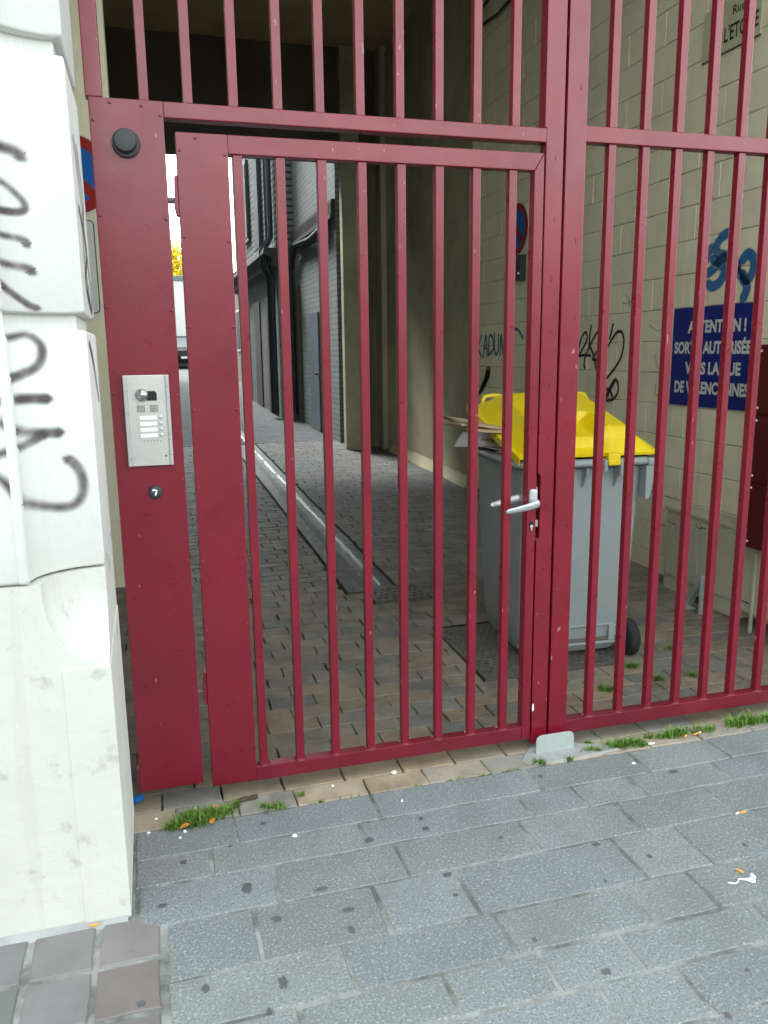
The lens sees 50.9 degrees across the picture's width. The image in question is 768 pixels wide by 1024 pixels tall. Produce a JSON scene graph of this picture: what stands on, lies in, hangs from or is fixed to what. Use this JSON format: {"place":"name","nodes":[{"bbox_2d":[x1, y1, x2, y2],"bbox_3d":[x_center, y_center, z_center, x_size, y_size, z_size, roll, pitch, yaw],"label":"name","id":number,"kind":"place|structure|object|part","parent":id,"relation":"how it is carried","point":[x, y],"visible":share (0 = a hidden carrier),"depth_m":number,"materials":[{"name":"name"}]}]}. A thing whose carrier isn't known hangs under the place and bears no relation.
{"place":"outdoors","nodes":[
{"label":"outdoors","id":0,"kind":"place"},
{"bbox_2d":[166,154,235,271],"label":"sky","id":1,"kind":"structure","parent":0,"point":[170,159],"materials":[{"name":"white"}]},
{"bbox_2d":[178,366,333,446],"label":"alley road","id":2,"kind":"structure","parent":0,"point":[268,426],"depth_m":14.39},
{"bbox_2d":[171,236,182,275],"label":"yellow tree","id":3,"kind":"object","parent":2,"relation":"on","point":[176,262],"visible":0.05,"depth_m":41.45,"materials":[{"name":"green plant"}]},
{"bbox_2d":[173,275,187,365],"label":"garden wall","id":4,"kind":"structure","parent":2,"relation":"on","point":[179,305],"depth_m":38.70,"materials":[{"name":"white paint"}]},
{"bbox_2d":[177,336,187,362],"bbox_3d":[-9.336,-7.507,37.817,1.880,1.440,3.865,-4,12,-16],"label":"parked car","id":5,"kind":"object","parent":2,"relation":"on","point":[182,348],"visible":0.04,"depth_m":36.33,"materials":[{"name":"paint"}]},
{"bbox_2d":[234,271,241,381],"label":"house","id":6,"kind":"structure","parent":2,"relation":"on","point":[238,339],"depth_m":26.38,"materials":[{"name":"brick"}]},
{"bbox_2d":[236,309,240,350],"bbox_3d":[-4.728,-5.887,26.214,0.034,1.300,0.900,-4,12,-16],"label":"window","id":7,"kind":"structure","parent":6,"relation":"in","point":[237,311],"depth_m":26.14,"materials":[{"name":"white glass"}]},
{"bbox_2d":[231,158,298,419],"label":"house","id":8,"kind":"structure","parent":2,"relation":"on","point":[262,261],"depth_m":16.00,"materials":[{"name":"grey"}]},
{"bbox_2d":[242,159,250,244],"bbox_3d":[-3.117,-6.925,18.132,0.074,1.680,0.890,-4,12,-16],"label":"window","id":9,"kind":"structure","parent":8,"relation":"in","point":[245,164],"depth_m":17.78,"materials":[{"name":"glass"}]},
{"bbox_2d":[251,159,262,254],"bbox_3d":[-2.586,-6.358,16.384,0.074,2.120,0.890,-4,12,-16],"label":"window","id":10,"kind":"structure","parent":8,"relation":"in","point":[255,163],"depth_m":16.15,"materials":[{"name":"glass"}]},
{"bbox_2d":[254,301,263,406],"bbox_3d":[-2.777,-3.403,17.941,0.024,2.420,0.900,-4,12,-16],"label":"door","id":11,"kind":"structure","parent":8,"relation":"in","point":[257,317],"depth_m":17.82,"materials":[{"name":"grey metal"}]},
{"bbox_2d":[266,298,277,415],"bbox_3d":[-2.235,-3.043,16.103,0.024,2.420,1.000,-4,12,-16],"label":"door","id":12,"kind":"structure","parent":8,"relation":"in","point":[266,298],"depth_m":16.42,"materials":[{"name":"grey metal"}]},
{"bbox_2d":[288,161,343,442],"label":"house","id":13,"kind":"structure","parent":2,"relation":"on","point":[306,360],"depth_m":13.25,"materials":[{"name":"white paint"}]},
{"bbox_2d":[309,312,321,431],"bbox_3d":[-1.169,-2.328,13.428,0.077,1.920,0.740,-4,12,-16],"label":"door","id":14,"kind":"structure","parent":13,"relation":"in","point":[314,339],"depth_m":13.35,"materials":[{"name":"grey plastic"}]},
{"bbox_2d":[0,729,767,1023],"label":"pavement","id":15,"kind":"structure","parent":0,"point":[599,890],"depth_m":2.27,"materials":[{"name":"grey stone"}]},
{"bbox_2d":[0,0,133,937],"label":"stone pier","id":16,"kind":"structure","parent":15,"relation":"on","point":[66,823],"depth_m":2.09,"materials":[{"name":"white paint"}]},
{"bbox_2d":[728,873,755,883],"bbox_3d":[1.058,1.083,2.381,0.090,0.015,0.035,-4,12,-16],"label":"tissue","id":17,"kind":"object","parent":15,"relation":"on","point":[752,878],"visible":1,"depth_m":2.38,"materials":[{"name":"white paper"}]},
{"bbox_2d":[116,440,767,833],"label":"alley paving","id":18,"kind":"structure","parent":0,"point":[360,778],"depth_m":4.06,"materials":[{"name":"grey brick"}]},
{"bbox_2d":[133,794,143,802],"bbox_3d":[-0.869,1.005,2.829,0.049,0.026,0.039,0,11,2],"label":"plastic scrap","id":19,"kind":"object","parent":18,"relation":"on","point":[138,798],"visible":0.59,"depth_m":2.82,"materials":[{"name":"blue plastic"}]},
{"bbox_2d":[160,797,237,832],"bbox_3d":[-0.619,1.025,2.730,0.276,0.044,0.151,-4,12,-16],"label":"grass tuft","id":20,"kind":"object","parent":18,"relation":"on","point":[198,817],"visible":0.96,"depth_m":2.73,"materials":[{"name":"green plant"}]},
{"bbox_2d":[226,799,242,809],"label":"grass tuft","id":21,"kind":"object","parent":18,"relation":"on","point":[234,802],"visible":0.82,"depth_m":2.81,"materials":[{"name":"green plant"}]},
{"bbox_2d":[69,0,419,587],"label":"passage building","id":22,"kind":"structure","parent":18,"relation":"on","point":[116,35],"depth_m":10.13,"materials":[{"name":"brown paint"}]},
{"bbox_2d":[79,133,95,214],"bbox_3d":[-1.838,-1.988,4.748,0.470,0.470,0.006,-4,12,-16],"label":"no parking sign","id":23,"kind":"object","parent":22,"relation":"attached to","point":[88,175],"visible":0.11,"depth_m":4.77,"materials":[{"name":"blue metal"}]},
{"bbox_2d":[86,220,100,313],"bbox_3d":[-1.974,-1.463,4.811,0.504,0.544,0.006,-4,12,-16],"label":"direction plate","id":24,"kind":"object","parent":22,"relation":"attached to","point":[93,266],"visible":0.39,"depth_m":4.87,"materials":[{"name":"grey metal"}]},
{"bbox_2d":[234,794,257,801],"bbox_3d":[-0.488,1.008,2.852,0.090,0.013,0.033,-6,12,-25],"label":"wood fragment","id":25,"kind":"object","parent":18,"relation":"on","point":[250,797],"visible":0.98,"depth_m":2.85,"materials":[{"name":"wood"}]},
{"bbox_2d":[259,798,284,810],"bbox_3d":[-0.392,1.017,2.802,0.105,0.026,0.051,-2,11,-7],"label":"grass tuft","id":26,"kind":"object","parent":18,"relation":"on","point":[264,805],"visible":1,"depth_m":2.80,"materials":[{"name":"green plant"}]},
{"bbox_2d":[298,790,304,797],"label":"grass tuft","id":27,"kind":"object","parent":18,"relation":"on","point":[300,794],"visible":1,"depth_m":2.88,"materials":[{"name":"green plant"}]},
{"bbox_2d":[241,431,392,593],"bbox_3d":[-1.577,-0.602,10.262,0.324,0.318,10.780,-4,12,-16],"label":"gutter","id":28,"kind":"object","parent":18,"relation":"on","point":[271,476],"visible":0.53,"depth_m":6.71,"materials":[{"name":"concrete"}]},
{"bbox_2d":[78,0,567,791],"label":"gate surround","id":29,"kind":"object","parent":18,"relation":"on","point":[132,212],"visible":0.98,"depth_m":2.60,"materials":[{"name":"red paint"}]},
{"bbox_2d":[111,128,139,157],"bbox_3d":[-0.758,-1.086,2.370,0.081,0.081,0.034,-4,12,-16],"label":"round cap","id":30,"kind":"object","parent":29,"relation":"attached to","point":[125,142],"visible":1,"depth_m":2.36,"materials":[{"name":"black plastic"}]},
{"bbox_2d":[122,375,173,466],"bbox_3d":[-0.739,-0.285,2.532,0.138,0.284,0.035,-4,12,-16],"label":"intercom","id":31,"kind":"object","parent":29,"relation":"attached to","point":[148,419],"visible":1,"depth_m":2.53,"materials":[{"name":"metal"}]},
{"bbox_2d":[147,391,156,400],"bbox_3d":[-0.725,-0.363,2.522,0.030,0.030,0.001,-4,12,-16],"label":"camera window","id":32,"kind":"structure","parent":31,"relation":"in","point":[152,394],"depth_m":2.52,"materials":[{"name":"black glass"}]},
{"bbox_2d":[148,485,161,498],"bbox_3d":[-0.733,-0.063,2.589,0.043,0.043,0.013,-4,12,-16],"label":"key reader","id":33,"kind":"object","parent":29,"relation":"attached to","point":[154,491],"visible":1,"depth_m":2.58,"materials":[{"name":"black metal"}]},
{"bbox_2d":[168,132,543,785],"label":"pedestrian gate","id":34,"kind":"structure","parent":29,"relation":"attached to","point":[200,200],"depth_m":2.75,"materials":[{"name":"red metal"}]},
{"bbox_2d":[546,0,767,733],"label":"driveway gate","id":35,"kind":"structure","parent":29,"relation":"attached to","point":[610,137],"depth_m":3.03,"materials":[{"name":"red metal"}]},
{"bbox_2d":[307,783,421,804],"bbox_3d":[-0.069,1.006,2.881,0.437,0.010,0.030,-4,12,-16],"label":"moss","id":36,"kind":"object","parent":18,"relation":"on","point":[321,801],"visible":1,"depth_m":2.87,"materials":[{"name":"green plant"}]},
{"bbox_2d":[373,584,429,604],"bbox_3d":[0.080,0.524,5.110,0.350,0.034,0.270,-4,12,-16],"label":"drain grate","id":37,"kind":"object","parent":18,"relation":"on","point":[381,595],"visible":0.68,"depth_m":5.07,"materials":[{"name":"metal"}]},
{"bbox_2d":[447,767,519,781],"bbox_3d":[0.373,0.975,3.010,0.298,0.010,0.031,-4,12,-16],"label":"moss","id":38,"kind":"object","parent":18,"relation":"on","point":[488,774],"visible":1,"depth_m":3.01,"materials":[{"name":"green plant"}]},
{"bbox_2d":[443,623,614,681],"bbox_3d":[0.742,0.711,4.284,0.750,0.026,0.725,-4,12,-16],"label":"drain grate","id":39,"kind":"object","parent":18,"relation":"on","point":[486,661],"visible":0.32,"depth_m":4.14,"materials":[{"name":"metal"}]},
{"bbox_2d":[532,757,547,765],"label":"grass tuft","id":40,"kind":"object","parent":18,"relation":"on","point":[540,760],"visible":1,"depth_m":3.07,"materials":[{"name":"green plant"}]},
{"bbox_2d":[534,731,573,753],"bbox_3d":[0.665,0.901,3.172,0.162,0.081,0.034,-4,12,-16],"label":"gate stop plate","id":41,"kind":"object","parent":18,"relation":"on","point":[555,741],"visible":1,"depth_m":3.15,"materials":[{"name":"metal"}]},
{"bbox_2d":[466,391,654,654],"bbox_3d":[0.906,0.045,4.268,0.746,1.321,0.824,-3,12,-12],"label":"wheelie bin","id":42,"kind":"object","parent":18,"relation":"on","point":[490,412],"visible":0.45,"depth_m":4.03,"materials":[{"name":"grey plastic"}]},
{"bbox_2d":[454,432,499,446],"bbox_3d":[0.587,-0.390,4.252,0.440,0.085,0.176,0,11,4],"label":"paper bag","id":43,"kind":"object","parent":42,"relation":"hanging from","point":[462,440],"visible":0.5,"depth_m":4.20,"materials":[{"name":"grey paper"}]},
{"bbox_2d":[483,446,500,450],"bbox_3d":[0.779,-0.329,4.178,0.470,0.026,0.560,-2,11,-18],"label":"cardboard sheet","id":44,"kind":"object","parent":42,"relation":"on","point":[497,448],"visible":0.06,"depth_m":4.14,"materials":[{"name":"brown cardboard"}]},
{"bbox_2d":[481,439,497,444],"bbox_3d":[0.748,-0.348,4.176,0.431,0.027,0.480,0,12,-24],"label":"cardboard sheet","id":45,"kind":"object","parent":44,"relation":"on","point":[491,441],"visible":0.03,"depth_m":4.15,"materials":[{"name":"brown cardboard"}]},
{"label":"cardboard sheet","id":46,"kind":"object","parent":45,"relation":"on","visible":0},
{"bbox_2d":[443,423,501,432],"bbox_3d":[0.650,-0.441,4.278,0.631,0.030,0.440,1,10,-22],"label":"cardboard sheet","id":47,"kind":"object","parent":46,"relation":"on","point":[486,430],"visible":0.18,"depth_m":4.04,"materials":[{"name":"brown cardboard"}]},
{"bbox_2d":[443,417,501,429],"bbox_3d":[0.644,-0.455,4.294,0.650,0.030,0.420,3,11,-15],"label":"cardboard sheet","id":48,"kind":"object","parent":47,"relation":"on","point":[452,421],"visible":0.1,"depth_m":4.15,"materials":[{"name":"brown cardboard"}]},
{"bbox_2d":[443,416,501,428],"bbox_3d":[0.632,-0.469,4.298,0.632,0.031,0.440,2,11,-20],"label":"cardboard sheet","id":49,"kind":"object","parent":48,"relation":"on","point":[465,421],"visible":0.29,"depth_m":4.10,"materials":[{"name":"brown cardboard"}]},
{"bbox_2d":[385,0,767,623],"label":"block wall","id":50,"kind":"structure","parent":18,"relation":"on","point":[418,62],"depth_m":6.01,"materials":[{"name":"beige paint"}]},
{"bbox_2d":[385,0,489,99],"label":"cable","id":51,"kind":"object","parent":50,"relation":"attached to","point":[485,3],"visible":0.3,"depth_m":7.49,"materials":[{"name":"black plastic"}]},
{"bbox_2d":[482,0,510,26],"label":"cable","id":52,"kind":"object","parent":50,"relation":"attached to","point":[502,8],"visible":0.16,"depth_m":7.28,"materials":[{"name":"black plastic"}]},
{"bbox_2d":[515,254,525,280],"bbox_3d":[1.209,-2.168,7.170,0.067,0.220,0.100,-4,12,-16],"label":"junction box","id":53,"kind":"object","parent":50,"relation":"attached to","point":[520,267],"visible":0.98,"depth_m":7.13,"materials":[{"name":"black plastic"}]},
{"bbox_2d":[516,202,528,254],"bbox_3d":[1.194,-2.536,7.252,0.006,0.470,0.470,-4,12,-16],"label":"no parking sign","id":54,"kind":"object","parent":50,"relation":"attached to","point":[522,221],"visible":0.5,"depth_m":7.16,"materials":[{"name":"blue metal"}]},
{"bbox_2d":[669,302,752,411],"bbox_3d":[1.969,-0.934,4.880,0.008,0.606,0.748,-4,12,-16],"label":"warning sign","id":55,"kind":"object","parent":50,"relation":"attached to","point":[710,355],"visible":0.7,"depth_m":4.86,"materials":[{"name":"blue metal"}]},
{"bbox_2d":[702,0,762,64],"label":"street plate","id":56,"kind":"object","parent":50,"relation":"attached to","point":[733,15],"visible":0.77,"depth_m":4.52,"materials":[{"name":"beige metal"}]},
{"bbox_2d":[746,344,767,550],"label":"letterbox bank","id":57,"kind":"structure","parent":50,"relation":"attached to","point":[757,502],"depth_m":4.17,"materials":[{"name":"red metal"}]},
{"bbox_2d":[581,744,603,751],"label":"grass tuft","id":58,"kind":"object","parent":18,"relation":"on","point":[595,748],"visible":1,"depth_m":3.16,"materials":[{"name":"green plant"}]},
{"bbox_2d":[597,681,612,692],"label":"grass tuft","id":59,"kind":"object","parent":18,"relation":"on","point":[601,688],"visible":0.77,"depth_m":3.72,"materials":[{"name":"green plant"}]},
{"bbox_2d":[600,734,651,749],"bbox_3d":[0.955,0.911,3.210,0.204,0.044,0.113,-4,12,-16],"label":"grass tuft","id":60,"kind":"object","parent":18,"relation":"on","point":[638,742],"visible":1,"depth_m":3.20,"materials":[{"name":"green plant"}]},
{"bbox_2d":[624,660,639,668],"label":"grass tuft","id":61,"kind":"object","parent":18,"relation":"on","point":[632,665],"visible":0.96,"depth_m":3.98,"materials":[{"name":"green plant"}]},
{"bbox_2d":[644,730,667,738],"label":"grass tuft","id":62,"kind":"object","parent":18,"relation":"on","point":[658,736],"visible":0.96,"depth_m":3.27,"materials":[{"name":"green plant"}]},
{"bbox_2d":[652,670,670,681],"bbox_3d":[1.289,0.778,3.838,0.152,0.051,0.082,4,12,22],"label":"grass tuft","id":63,"kind":"object","parent":18,"relation":"on","point":[657,677],"visible":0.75,"depth_m":3.84,"materials":[{"name":"green plant"}]},
{"bbox_2d":[663,643,672,650],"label":"grass tuft","id":64,"kind":"object","parent":18,"relation":"on","point":[668,647],"visible":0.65,"depth_m":4.21,"materials":[{"name":"green plant"}]},
{"bbox_2d":[660,724,691,738],"bbox_3d":[1.189,0.892,3.296,0.158,0.043,0.098,-10,15,-40],"label":"grass tuft","id":65,"kind":"object","parent":18,"relation":"on","point":[675,732],"visible":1,"depth_m":3.29,"materials":[{"name":"green plant"}]},
{"bbox_2d":[686,668,697,677],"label":"grass tuft","id":66,"kind":"object","parent":18,"relation":"on","point":[692,674],"visible":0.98,"depth_m":3.87,"materials":[{"name":"green plant"}]},
{"bbox_2d":[685,575,704,614],"bbox_3d":[1.831,0.469,4.775,0.060,0.235,0.175,-4,12,-16],"label":"gate catch","id":67,"kind":"object","parent":18,"relation":"on","point":[698,588],"visible":0.73,"depth_m":4.71,"materials":[{"name":"metal"}]},
{"bbox_2d":[692,722,718,732],"bbox_3d":[1.318,0.888,3.315,0.116,0.040,0.077,-2,11,-5],"label":"grass tuft","id":68,"kind":"object","parent":18,"relation":"on","point":[707,728],"visible":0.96,"depth_m":3.32,"materials":[{"name":"green plant"}]},
{"bbox_2d":[663,504,754,617],"bbox_3d":[1.968,0.281,4.903,0.160,0.545,0.700,-4,12,-16],"label":"utility cabinet","id":69,"kind":"object","parent":18,"relation":"on","point":[698,551],"visible":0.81,"depth_m":4.85,"materials":[{"name":"beige plastic"}]},
{"bbox_3d":[1.857,0.228,5.035,0.009,0.390,0.325,-4,12,-16],"label":"door","id":70,"kind":"part","parent":69,"relation":"part of","materials":[{"name":"beige plastic"}]},
{"bbox_3d":[1.948,0.289,4.724,0.009,0.390,0.320,-4,12,-16],"label":"door","id":71,"kind":"part","parent":69,"relation":"part of","materials":[{"name":"beige plastic"}]},
{"bbox_2d":[721,709,767,729],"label":"grass tuft","id":72,"kind":"object","parent":18,"relation":"on","point":[742,721],"visible":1,"depth_m":3.38,"materials":[{"name":"green plant"}]},
{"bbox_2d":[741,546,767,632],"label":"utility cabinet","id":73,"kind":"object","parent":18,"relation":"on","point":[751,575],"visible":0.46,"depth_m":4.41,"materials":[{"name":"beige plastic"}]}
]}

